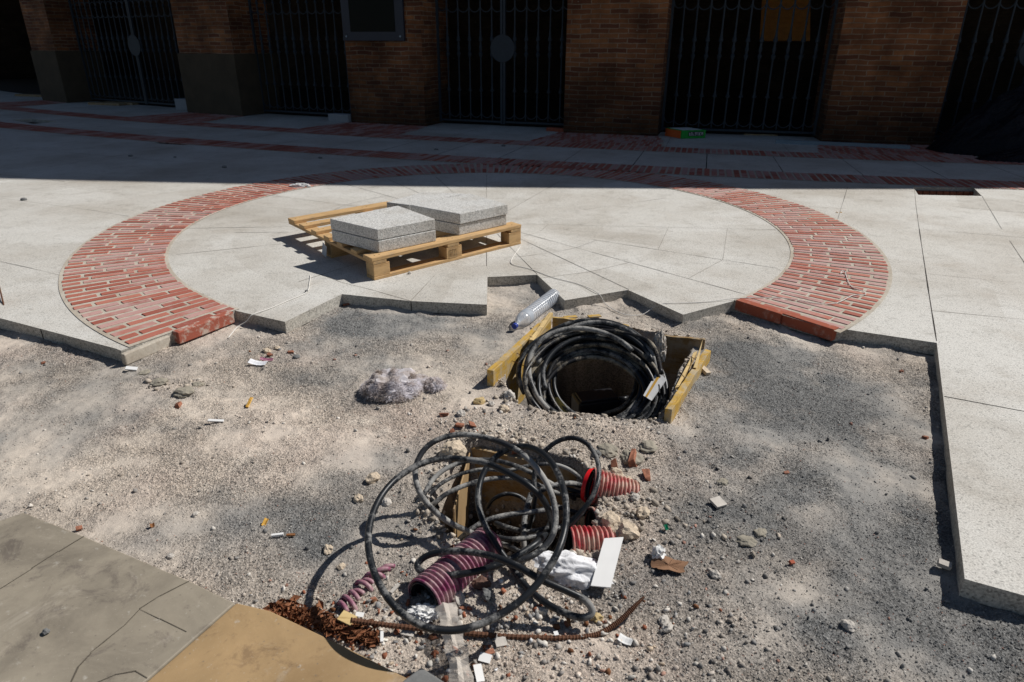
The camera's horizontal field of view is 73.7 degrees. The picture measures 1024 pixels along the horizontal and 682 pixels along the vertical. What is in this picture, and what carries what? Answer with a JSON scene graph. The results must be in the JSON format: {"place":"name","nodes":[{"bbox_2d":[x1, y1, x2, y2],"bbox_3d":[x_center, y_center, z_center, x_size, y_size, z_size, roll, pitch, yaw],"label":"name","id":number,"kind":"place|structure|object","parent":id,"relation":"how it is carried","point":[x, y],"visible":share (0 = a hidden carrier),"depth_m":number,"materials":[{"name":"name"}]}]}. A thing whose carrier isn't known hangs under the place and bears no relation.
{"place":"outdoors","nodes":[
{"label":"outdoors","id":0,"kind":"place"},
{"bbox_2d":[0,513,233,681],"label":"old grey paving","id":1,"kind":"structure","parent":0,"point":[82,598],"depth_m":1.83,"materials":[{"name":"concrete"}]},
{"bbox_2d":[0,536,188,681],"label":"paving crack","id":2,"kind":"object","parent":1,"relation":"on","point":[113,633],"visible":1,"depth_m":1.79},
{"bbox_2d":[148,604,406,681],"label":"old ochre paving","id":3,"kind":"structure","parent":0,"point":[239,643],"depth_m":1.69,"materials":[{"name":"stone"}]},
{"bbox_2d":[0,283,1023,681],"bbox_3d":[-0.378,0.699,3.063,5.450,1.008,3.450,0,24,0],"label":"gravel ground","id":4,"kind":"structure","parent":0,"point":[122,519],"depth_m":2.44,"materials":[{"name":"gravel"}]},
{"bbox_2d":[121,336,170,364],"bbox_3d":[-1.785,0.043,3.336,0.030,0.058,0.256,11,26,23],"label":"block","id":5,"kind":"object","parent":4,"relation":"on","point":[128,357],"visible":1,"depth_m":3.31,"materials":[{"name":"concrete"}]},
{"bbox_2d":[150,377,168,386],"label":"clod","id":6,"kind":"object","parent":4,"relation":"on","point":[154,382],"visible":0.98,"depth_m":3.08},
{"bbox_2d":[173,386,194,397],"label":"clod","id":7,"kind":"object","parent":4,"relation":"on","point":[183,392],"visible":1,"depth_m":2.98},
{"bbox_2d":[172,310,234,343],"bbox_3d":[-1.613,-0.076,3.581,0.050,0.064,0.338,13,27,27],"label":"edge brick","id":8,"kind":"object","parent":4,"relation":"on","point":[186,333],"visible":1,"depth_m":3.55,"materials":[{"name":"brick"}]},
{"bbox_2d":[228,275,310,337],"bbox_3d":[-1.314,-0.212,3.901,0.157,0.073,0.876,7,24,14],"label":"string","id":9,"kind":"object","parent":4,"relation":"on","point":[269,308],"visible":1,"depth_m":3.74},
{"bbox_2d":[262,595,379,647],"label":"leaf litter","id":10,"kind":"object","parent":4,"relation":"on","point":[302,614],"visible":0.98,"depth_m":1.81,"materials":[{"name":"plant"}]},
{"bbox_2d":[337,610,356,624],"bbox_3d":[-0.436,0.736,1.809,0.043,0.020,0.032,11,26,23],"label":"wood offcut","id":11,"kind":"object","parent":10,"relation":"on","point":[345,617],"visible":0.84,"depth_m":1.80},
{"bbox_2d":[323,544,332,554],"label":"clod","id":12,"kind":"object","parent":4,"relation":"on","point":[327,549],"visible":1,"depth_m":2.07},
{"bbox_2d":[340,594,357,611],"bbox_3d":[-0.448,0.718,1.879,0.081,0.036,0.013,21,31,39],"label":"conduit shard","id":13,"kind":"object","parent":4,"relation":"on","point":[349,599],"visible":0.94,"depth_m":1.86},
{"bbox_2d":[347,589,360,601],"bbox_3d":[-0.438,0.704,1.895,0.013,0.026,0.059,-21,32,-40],"label":"conduit shard","id":14,"kind":"object","parent":4,"relation":"on","point":[354,594],"visible":1,"depth_m":1.88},
{"bbox_2d":[354,579,372,591],"bbox_3d":[-0.420,0.692,1.936,0.069,0.029,0.013,12,26,26],"label":"conduit shard","id":15,"kind":"object","parent":4,"relation":"on","point":[367,585],"visible":1,"depth_m":1.93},
{"bbox_2d":[365,472,379,483],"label":"clod","id":16,"kind":"object","parent":4,"relation":"on","point":[372,478],"visible":1,"depth_m":2.40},
{"bbox_2d":[358,365,424,403],"bbox_3d":[-0.529,0.178,2.996,0.304,0.127,0.269,0,24,0],"label":"wool clump","id":17,"kind":"object","parent":4,"relation":"on","point":[389,384],"visible":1,"depth_m":2.95,"materials":[{"name":"fabric"}]},
{"bbox_2d":[401,630,414,637],"bbox_3d":[-0.271,0.759,1.778,0.035,0.011,0.020,5,24,10],"label":"tile chip","id":18,"kind":"object","parent":4,"relation":"on","point":[408,633],"visible":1,"depth_m":1.77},
{"bbox_2d":[403,668,442,681],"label":"stone corner","id":19,"kind":"object","parent":4,"relation":"on","point":[421,675],"visible":1,"depth_m":1.63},
{"bbox_2d":[407,603,441,622],"bbox_3d":[-0.237,0.724,1.823,0.100,0.035,0.059,0,24,0],"label":"crumpled foil","id":20,"kind":"object","parent":4,"relation":"on","point":[426,612],"visible":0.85,"depth_m":1.81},
{"bbox_2d":[422,376,446,392],"bbox_3d":[-0.350,0.191,3.037,0.136,0.076,0.125,0,24,0],"label":"wool clump","id":21,"kind":"object","parent":4,"relation":"on","point":[436,383],"visible":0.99,"depth_m":3.01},
{"bbox_2d":[438,440,466,461],"bbox_3d":[-0.217,0.409,2.536,0.098,0.073,0.110,19,30,37],"label":"clod","id":22,"kind":"object","parent":4,"relation":"on","point":[455,447],"visible":0.63,"depth_m":2.51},
{"bbox_2d":[435,602,473,680],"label":"film strip","id":23,"kind":"object","parent":4,"relation":"on","point":[451,610],"visible":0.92,"depth_m":1.77,"materials":[{"name":"beige"}]},
{"bbox_2d":[408,528,502,604],"bbox_3d":[-0.155,0.658,1.970,0.119,0.125,0.299,16,28,32],"label":"corrugated conduit","id":24,"kind":"object","parent":4,"relation":"on","point":[437,582],"visible":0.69,"depth_m":1.91,"materials":[{"name":"purple plastic"}]},
{"bbox_2d":[130,327,780,574],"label":"lip clods","id":25,"kind":"object","parent":4,"relation":"on","point":[440,534],"visible":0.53,"depth_m":2.37,"materials":[{"name":"soil"}]},
{"bbox_2d":[453,591,464,605],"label":"stone","id":26,"kind":"object","parent":4,"relation":"on","point":[459,598],"visible":0.97,"depth_m":1.87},
{"bbox_2d":[453,452,470,538],"bbox_3d":[-0.181,0.631,2.553,0.006,0.295,0.378,2,24,5],"label":"pit lining","id":27,"kind":"object","parent":4,"relation":"on","point":[461,510],"visible":0.47,"depth_m":2.51,"materials":[{"name":"wood"}]},
{"bbox_2d":[473,397,484,404],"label":"stone","id":28,"kind":"object","parent":4,"relation":"on","point":[479,401],"visible":0.94,"depth_m":2.90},
{"bbox_2d":[473,664,484,681],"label":"paper scrap","id":29,"kind":"object","parent":4,"relation":"on","point":[479,674],"visible":1,"depth_m":1.66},
{"bbox_2d":[365,443,595,634],"bbox_3d":[-0.109,0.592,2.009,0.603,0.419,0.741,-2,24,-6],"label":"loose cable","id":30,"kind":"object","parent":4,"relation":"on","point":[501,558],"visible":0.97,"depth_m":1.88,"materials":[{"name":"rubber"}]},
{"bbox_2d":[471,576,491,589],"bbox_3d":[-0.087,0.683,1.923,0.057,0.039,0.042,4,24,7],"label":"stone","id":31,"kind":"object","parent":4,"relation":"on","point":[479,582],"visible":0.94,"depth_m":1.91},
{"bbox_2d":[478,652,491,663],"bbox_3d":[-0.067,0.790,1.703,0.030,0.007,0.024,6,24,12],"label":"printed label","id":32,"kind":"object","parent":4,"relation":"on","point":[485,657],"visible":1,"depth_m":1.70,"materials":[{"name":"paper"}]},
{"bbox_2d":[412,432,558,571],"bbox_3d":[-0.069,0.547,2.124,0.502,0.406,0.292,20,30,37],"label":"loose cable","id":33,"kind":"object","parent":4,"relation":"on","point":[543,547],"visible":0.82,"depth_m":2.10,"materials":[{"name":"rubber"}]},
{"bbox_2d":[481,588,491,601],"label":"stone","id":34,"kind":"object","parent":4,"relation":"on","point":[486,594],"visible":1,"depth_m":1.87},
{"bbox_2d":[350,596,644,640],"bbox_3d":[-0.029,0.742,1.782,0.782,0.063,0.084,-2,24,-4],"label":"reinforcing bar","id":35,"kind":"object","parent":4,"relation":"on","point":[611,626],"visible":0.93,"depth_m":1.77,"materials":[{"name":"metal"}]},
{"bbox_2d":[494,636,507,647],"bbox_3d":[-0.029,0.772,1.752,0.031,0.010,0.026,-7,25,-16],"label":"tile chip","id":36,"kind":"object","parent":4,"relation":"on","point":[501,641],"visible":1,"depth_m":1.75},
{"bbox_2d":[431,475,580,505],"bbox_3d":[-0.028,0.539,2.393,0.634,0.148,0.052,-8,25,-17],"label":"loose cable","id":37,"kind":"object","parent":4,"relation":"on","point":[437,500],"visible":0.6,"depth_m":2.35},
{"bbox_2d":[428,462,583,495],"bbox_3d":[-0.047,0.496,2.368,0.639,0.103,0.116,-7,25,-17],"label":"loose cable","id":38,"kind":"object","parent":4,"relation":"on","point":[474,470],"visible":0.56,"depth_m":2.37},
{"bbox_2d":[504,389,514,398],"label":"stone","id":39,"kind":"object","parent":4,"relation":"on","point":[508,393],"visible":0.87,"depth_m":2.94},
{"bbox_2d":[486,492,534,533],"bbox_3d":[-0.003,0.600,2.467,0.170,0.115,0.094,16,28,31],"label":"loose cable","id":40,"kind":"object","parent":4,"relation":"on","point":[500,495],"visible":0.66,"depth_m":2.46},
{"bbox_2d":[426,434,601,554],"bbox_3d":[0.005,0.671,2.407,0.586,0.416,0.684,0,24,0],"label":"pit rubble","id":41,"kind":"object","parent":4,"relation":"on","point":[596,511],"visible":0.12,"depth_m":2.60,"materials":[{"name":"stone"}]},
{"bbox_2d":[415,457,576,503],"bbox_3d":[-0.067,0.511,2.368,0.611,0.196,0.135,-7,25,-15],"label":"loose cable","id":42,"kind":"object","parent":41,"relation":"on","point":[435,476],"visible":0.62,"depth_m":2.35,"materials":[{"name":"rubber"}]},
{"bbox_2d":[457,505,574,541],"bbox_3d":[0.033,0.605,2.292,0.449,0.126,0.078,-9,25,-21],"label":"loose cable","id":43,"kind":"object","parent":41,"relation":"on","point":[463,535],"visible":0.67,"depth_m":2.23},
{"bbox_2d":[497,516,572,541],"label":"loose cable","id":44,"kind":"object","parent":41,"relation":"on","point":[519,538],"visible":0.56,"depth_m":2.19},
{"bbox_2d":[502,541,527,554],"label":"loose cable","id":45,"kind":"object","parent":4,"relation":"on","point":[510,547],"visible":0.42,"depth_m":2.18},
{"bbox_2d":[487,318,550,403],"bbox_3d":[0.083,0.150,3.374,0.109,0.320,0.705,11,26,22],"label":"form board","id":46,"kind":"object","parent":4,"relation":"on","point":[506,363],"visible":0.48,"depth_m":3.24,"materials":[{"name":"wood"}]},
{"bbox_2d":[529,312,552,343],"bbox_3d":[0.149,-0.070,3.444,0.027,0.035,0.370,8,25,17],"label":"form batten","id":47,"kind":"object","parent":46,"relation":"on","point":[543,325],"visible":0.95,"depth_m":3.43,"materials":[{"name":"yellow wood"}]},
{"bbox_2d":[247,347,795,681],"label":"debris chips","id":48,"kind":"object","parent":4,"relation":"on","point":[461,614],"visible":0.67,"depth_m":1.80,"materials":[{"name":"stone"}]},
{"bbox_2d":[471,447,577,505],"bbox_3d":[0.056,0.587,2.634,0.471,0.312,0.020,9,25,20],"label":"pit lining","id":49,"kind":"object","parent":4,"relation":"on","point":[490,489],"visible":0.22,"depth_m":2.62,"materials":[{"name":"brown wood"}]},
{"bbox_2d":[520,492,532,548],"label":"loose cable","id":50,"kind":"object","parent":4,"relation":"on","point":[524,518],"visible":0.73,"depth_m":2.31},
{"bbox_2d":[494,520,559,533],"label":"loose cable","id":51,"kind":"object","parent":4,"relation":"on","point":[514,529],"visible":0.76,"depth_m":2.31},
{"bbox_2d":[512,289,558,328],"bbox_3d":[0.132,-0.175,3.837,0.087,0.103,0.501,13,27,26],"label":"plastic bottle","id":52,"kind":"object","parent":4,"relation":"on","point":[525,311],"visible":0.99,"depth_m":3.79,"materials":[{"name":"white"}]},
{"bbox_2d":[526,435,600,551],"bbox_3d":[0.179,0.530,2.240,0.224,0.381,0.251,-20,31,-38],"label":"loose cable","id":53,"kind":"object","parent":4,"relation":"on","point":[588,502],"visible":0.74,"depth_m":2.23,"materials":[{"name":"rubber"}]},
{"bbox_2d":[532,550,614,589],"bbox_3d":[0.175,0.661,1.987,0.262,0.064,0.148,7,25,16],"label":"plastic bag","id":54,"kind":"object","parent":4,"relation":"on","point":[572,569],"visible":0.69,"depth_m":1.96,"materials":[{"name":"white"}]},
{"bbox_2d":[591,537,622,587],"bbox_3d":[0.278,0.638,1.983,0.054,0.018,0.214,8,25,17],"label":"card strip","id":55,"kind":"object","parent":54,"relation":"on","point":[603,576],"visible":1,"depth_m":1.98,"materials":[{"name":"paper"}]},
{"bbox_2d":[565,525,615,552],"bbox_3d":[0.244,0.627,2.119,0.146,0.120,0.117,-3,24,-7],"label":"corrugated conduit","id":56,"kind":"object","parent":4,"relation":"on","point":[585,538],"visible":0.57,"depth_m":2.09,"materials":[{"name":"red plastic"}]},
{"bbox_2d":[584,507,596,525],"bbox_3d":[0.305,0.601,2.252,0.116,0.120,0.112,-5,24,-11],"label":"corrugated conduit","id":57,"kind":"object","parent":4,"relation":"on","point":[590,515],"visible":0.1,"depth_m":2.28,"materials":[{"name":"black plastic"}]},
{"bbox_2d":[552,316,628,327],"bbox_3d":[0.421,-0.034,3.685,0.409,0.188,0.020,3,24,6],"label":"form board","id":58,"kind":"object","parent":4,"relation":"on","point":[556,321],"visible":0.19,"depth_m":3.66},
{"bbox_2d":[516,318,668,419],"bbox_3d":[0.369,0.191,3.140,0.702,0.413,0.592,0,24,0],"label":"cable coil","id":59,"kind":"object","parent":4,"relation":"on","point":[565,344],"visible":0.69,"depth_m":3.20,"materials":[{"name":"black plastic"}]},
{"bbox_2d":[643,374,666,400],"bbox_3d":[0.653,0.203,3.088,0.068,0.058,0.189,14,27,28],"label":"paper tag","id":60,"kind":"object","parent":59,"relation":"on","point":[651,391],"visible":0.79,"depth_m":3.08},
{"bbox_2d":[653,330,666,362],"bbox_3d":[0.701,0.026,3.243,0.070,0.177,0.128,0,24,0],"label":"crumpled film","id":61,"kind":"object","parent":59,"relation":"on","point":[659,339],"visible":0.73,"depth_m":3.20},
{"bbox_2d":[571,388,628,415],"bbox_3d":[0.439,0.297,3.313,0.281,0.102,0.124,-5,24,-13],"label":"junction box","id":62,"kind":"object","parent":4,"relation":"in","point":[596,401],"visible":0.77,"depth_m":3.26,"materials":[{"name":"black plastic"}]},
{"bbox_2d":[597,442,617,458],"bbox_3d":[0.360,0.409,2.563,0.085,0.037,0.097,-7,25,-15],"label":"clod","id":63,"kind":"object","parent":4,"relation":"on","point":[607,450],"visible":0.96,"depth_m":2.54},
{"bbox_2d":[601,510,619,527],"bbox_3d":[0.316,0.569,2.162,0.066,0.049,0.080,15,27,30],"label":"clod","id":64,"kind":"object","parent":4,"relation":"on","point":[610,518],"visible":0.83,"depth_m":2.15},
{"bbox_2d":[585,467,639,504],"bbox_3d":[0.343,0.507,2.340,0.185,0.154,0.129,0,24,0],"label":"corrugated conduit","id":65,"kind":"object","parent":4,"relation":"on","point":[612,484],"visible":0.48,"depth_m":2.30,"materials":[{"name":"red plastic"}]},
{"bbox_2d":[530,481,585,496],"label":"loose cable","id":66,"kind":"object","parent":65,"relation":"attached to","point":[542,489],"visible":0.45,"depth_m":2.36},
{"bbox_2d":[581,468,594,501],"bbox_3d":[0.263,0.492,2.332,0.015,0.122,0.122,12,26,25],"label":"conduit mouth","id":67,"kind":"object","parent":65,"relation":"attached to","point":[585,479],"visible":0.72,"depth_m":2.29},
{"bbox_2d":[617,633,632,645],"bbox_3d":[0.291,0.767,1.754,0.036,0.011,0.023,12,26,25],"label":"paper scrap","id":68,"kind":"object","parent":4,"relation":"on","point":[626,640],"visible":1,"depth_m":1.75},
{"bbox_2d":[611,519,639,539],"bbox_3d":[0.352,0.591,2.125,0.091,0.065,0.070,0,24,0],"label":"clod","id":69,"kind":"object","parent":4,"relation":"on","point":[626,529],"visible":0.88,"depth_m":2.11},
{"bbox_2d":[619,449,643,465],"bbox_3d":[0.443,0.432,2.522,0.088,0.042,0.104,-7,25,-15],"label":"clod","id":70,"kind":"object","parent":4,"relation":"on","point":[639,459],"visible":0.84,"depth_m":2.51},
{"bbox_2d":[628,449,637,467],"bbox_3d":[0.444,0.438,2.501,0.041,0.056,0.080,4,24,9],"label":"brick fragment","id":71,"kind":"object","parent":4,"relation":"on","point":[631,459],"visible":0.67,"depth_m":2.47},
{"bbox_2d":[636,506,649,519],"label":"clod","id":72,"kind":"object","parent":4,"relation":"on","point":[642,513],"visible":1,"depth_m":2.17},
{"bbox_2d":[642,469,650,481],"bbox_3d":[0.475,0.470,2.405,0.033,0.025,0.068,0,24,0],"label":"brick fragment","id":73,"kind":"object","parent":4,"relation":"on","point":[646,473],"visible":1,"depth_m":2.39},
{"bbox_2d":[639,440,657,452],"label":"clod","id":74,"kind":"object","parent":4,"relation":"on","point":[648,446],"visible":1,"depth_m":2.55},
{"bbox_2d":[650,544,665,558],"bbox_3d":[0.436,0.629,2.032,0.046,0.049,0.048,0,24,0],"label":"crumpled paper","id":75,"kind":"object","parent":4,"relation":"on","point":[658,551],"visible":0.96,"depth_m":2.02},
{"bbox_2d":[661,620,672,632],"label":"stone","id":76,"kind":"object","parent":4,"relation":"on","point":[667,626],"visible":1,"depth_m":1.79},
{"bbox_2d":[651,556,687,572],"bbox_3d":[0.465,0.656,2.001,0.112,0.020,0.061,0,24,0],"label":"dry leaf","id":77,"kind":"object","parent":4,"relation":"on","point":[669,563],"visible":1,"depth_m":2.00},
{"bbox_2d":[662,334,704,373],"bbox_3d":[0.871,0.073,3.485,0.202,0.217,0.020,9,25,19],"label":"form board","id":78,"kind":"object","parent":4,"relation":"on","point":[679,348],"visible":0.56,"depth_m":3.47,"materials":[{"name":"brown wood"}]},
{"bbox_2d":[664,349,710,423],"bbox_3d":[0.777,0.204,3.048,0.058,0.166,0.692,12,26,25],"label":"form board","id":79,"kind":"object","parent":4,"relation":"on","point":[673,406],"visible":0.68,"depth_m":2.93,"materials":[{"name":"wood"}]},
{"bbox_2d":[675,351,696,389],"bbox_3d":[0.802,0.135,3.139,0.013,0.040,0.386,11,26,23],"label":"wood splinter","id":80,"kind":"object","parent":79,"relation":"attached to","point":[685,372],"visible":0.86,"depth_m":3.12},
{"bbox_2d":[709,569,720,579],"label":"stone","id":81,"kind":"object","parent":4,"relation":"on","point":[715,575],"visible":1,"depth_m":1.97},
{"bbox_2d":[709,496,726,508],"bbox_3d":[0.684,0.536,2.267,0.048,0.021,0.041,-13,27,-27],"label":"stone flake","id":82,"kind":"object","parent":4,"relation":"on","point":[717,502],"visible":1,"depth_m":2.26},
{"bbox_2d":[736,534,757,546],"bbox_3d":[0.733,0.624,2.132,0.070,0.025,0.055,4,24,7],"label":"clod","id":83,"kind":"object","parent":4,"relation":"on","point":[745,540],"visible":1,"depth_m":2.12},
{"bbox_2d":[735,298,784,323],"bbox_3d":[1.385,-0.169,3.816,0.055,0.062,0.282,-18,30,-36],"label":"edge brick","id":84,"kind":"object","parent":4,"relation":"on","point":[764,312],"visible":0.89,"depth_m":3.79,"materials":[{"name":"brick"}]},
{"bbox_2d":[753,528,766,537],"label":"clod","id":85,"kind":"object","parent":4,"relation":"on","point":[760,532],"visible":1,"depth_m":2.15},
{"bbox_2d":[781,311,838,340],"bbox_3d":[1.577,-0.081,3.623,0.055,0.066,0.292,-17,29,-35],"label":"edge brick","id":86,"kind":"object","parent":4,"relation":"on","point":[816,328],"visible":1,"depth_m":3.60,"materials":[{"name":"brick"}]},
{"bbox_2d":[840,619,855,631],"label":"stone","id":87,"kind":"object","parent":4,"relation":"on","point":[848,625],"visible":1,"depth_m":1.79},
{"bbox_2d":[937,558,951,570],"bbox_3d":[1.266,0.654,1.999,0.036,0.022,0.022,12,26,25],"label":"stone flake","id":88,"kind":"object","parent":4,"relation":"on","point":[944,564],"visible":1,"depth_m":1.99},
{"bbox_2d":[0,91,1023,615],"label":"pavement","id":89,"kind":"structure","parent":0,"point":[978,355],"depth_m":5.04,"materials":[{"name":"concrete"}]},
{"bbox_2d":[88,102,125,105],"bbox_3d":[-9.242,-5.411,15.571,0.892,0.050,0.190,7,25,15],"label":"old plank","id":90,"kind":"object","parent":89,"relation":"on","point":[106,103],"visible":1,"depth_m":15.50,"materials":[{"name":"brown wood"}]},
{"bbox_2d":[174,98,186,109],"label":"concrete block","id":91,"kind":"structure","parent":89,"relation":"on","point":[180,103],"depth_m":14.50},
{"bbox_2d":[328,113,351,122],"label":"concrete block","id":92,"kind":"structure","parent":89,"relation":"on","point":[339,117],"depth_m":12.39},
{"bbox_2d":[288,201,520,279],"bbox_3d":[-0.803,-0.813,5.034,1.346,0.145,1.319,-20,31,-38],"label":"wooden pallet","id":93,"kind":"object","parent":89,"relation":"on","point":[378,263],"visible":0.57,"depth_m":4.63,"materials":[{"name":"brown wood"}]},
{"bbox_2d":[332,229,435,252],"bbox_3d":[-0.817,-0.704,4.512,0.488,0.073,0.549,21,31,39],"label":"granite slab","id":94,"kind":"object","parent":93,"relation":"on","point":[392,243],"depth_m":4.35,"materials":[{"name":"stone"}]},
{"bbox_2d":[330,206,434,239],"bbox_3d":[-0.820,-0.775,4.486,0.488,0.069,0.550,21,31,39],"label":"granite slab","id":95,"kind":"object","parent":94,"relation":"on","point":[386,223],"depth_m":4.39,"materials":[{"name":"stone"}]},
{"bbox_2d":[434,215,505,234],"bbox_3d":[-0.362,-0.876,4.909,0.475,0.072,0.566,21,31,40],"label":"granite slab","id":96,"kind":"object","parent":93,"relation":"on","point":[463,228],"depth_m":4.72,"materials":[{"name":"stone"}]},
{"bbox_2d":[410,193,507,223],"bbox_3d":[-0.353,-0.944,4.875,0.474,0.072,0.566,21,31,40],"label":"granite slab","id":97,"kind":"object","parent":96,"relation":"on","point":[464,208],"depth_m":4.78,"materials":[{"name":"stone"}]},
{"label":"granite slab","id":98,"kind":"object","parent":93,"relation":"on","visible":0},
{"bbox_2d":[387,192,463,209],"bbox_3d":[-0.663,-1.047,5.112,0.273,0.066,0.600,20,31,38],"label":"granite slab","id":99,"kind":"object","parent":98,"relation":"on","point":[407,201],"depth_m":5.04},
{"bbox_2d":[58,164,891,346],"bbox_3d":[-0.224,-1.052,5.757,5.902,0.001,5.426,0,24,0],"label":"ring mortar","id":100,"kind":"object","parent":89,"relation":"on","point":[76,313],"visible":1,"depth_m":4.42,"materials":[{"name":"concrete"}]},
{"bbox_2d":[62,164,888,343],"bbox_3d":[-0.226,-1.051,5.766,5.861,0.019,5.377,0,24,0],"label":"brick ring","id":101,"kind":"object","parent":89,"relation":"on","point":[175,217],"visible":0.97,"depth_m":4.63,"materials":[{"name":"brick"}]},
{"bbox_2d":[0,100,975,157],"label":"brick apron","id":102,"kind":"object","parent":89,"relation":"on","point":[345,126],"visible":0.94,"depth_m":10.75,"materials":[{"name":"brick"}]},
{"bbox_2d":[775,139,910,148],"bbox_3d":[4.719,-2.822,9.792,1.766,0.050,0.070,8,25,17],"label":"steel channel","id":103,"kind":"object","parent":102,"relation":"on","point":[802,142],"visible":1,"depth_m":9.77,"materials":[{"name":"metal"}]},
{"bbox_2d":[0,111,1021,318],"bbox_3d":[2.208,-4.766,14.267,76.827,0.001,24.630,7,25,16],"label":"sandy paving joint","id":104,"kind":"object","parent":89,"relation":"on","point":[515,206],"visible":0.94,"depth_m":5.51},
{"bbox_2d":[0,0,1023,144],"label":"arena building","id":105,"kind":"structure","parent":89,"relation":"on","point":[919,72],"depth_m":13.24,"materials":[{"name":"brick"}]},
{"bbox_2d":[340,0,405,40],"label":"notice board","id":106,"kind":"object","parent":105,"relation":"attached to","point":[373,20],"visible":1,"depth_m":11.45,"materials":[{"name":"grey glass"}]},
{"bbox_2d":[0,122,1023,188],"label":"brick band","id":107,"kind":"object","parent":89,"relation":"on","point":[173,140],"visible":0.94,"depth_m":8.39,"materials":[{"name":"brick"}]},
{"bbox_2d":[0,105,1023,164],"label":"brick band","id":108,"kind":"object","parent":89,"relation":"on","point":[452,139],"visible":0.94,"depth_m":10.07,"materials":[{"name":"brick"}]},
{"bbox_2d":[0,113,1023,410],"bbox_3d":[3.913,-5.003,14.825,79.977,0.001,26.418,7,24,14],"label":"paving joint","id":109,"kind":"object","parent":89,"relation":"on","point":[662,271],"visible":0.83,"depth_m":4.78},
{"bbox_2d":[2,109,1023,164],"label":"brick band mortar","id":110,"kind":"object","parent":89,"relation":"on","point":[653,147],"visible":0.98,"depth_m":9.31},
{"bbox_2d":[7,126,1023,189],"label":"brick band mortar","id":111,"kind":"object","parent":89,"relation":"on","point":[725,173],"visible":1,"depth_m":7.76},
{"bbox_2d":[665,127,705,138],"bbox_3d":[2.700,-3.250,10.655,0.396,0.123,0.502,-10,26,-22],"label":"carton","id":112,"kind":"object","parent":89,"relation":"on","point":[683,132],"visible":1,"depth_m":10.51,"materials":[{"name":"cardboard"}]},
{"bbox_2d":[510,246,865,315],"bbox_3d":[0.988,-0.344,4.215,2.208,0.088,0.966,7,24,14],"label":"string","id":113,"kind":"object","parent":89,"relation":"on","point":[698,302],"visible":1,"depth_m":3.92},
{"bbox_2d":[925,84,1023,156],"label":"tarpaulin heap","id":114,"kind":"object","parent":89,"relation":"on","point":[995,125],"visible":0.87,"depth_m":9.04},
{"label":"opening bed","id":115,"kind":"structure","parent":0,"visible":0},
{"bbox_2d":[915,190,973,195],"bbox_3d":[4.436,-1.482,7.013,0.610,0.112,0.055,2,24,4],"label":"opening brick lining","id":116,"kind":"object","parent":115,"relation":"on","point":[956,193],"visible":0.38,"depth_m":6.98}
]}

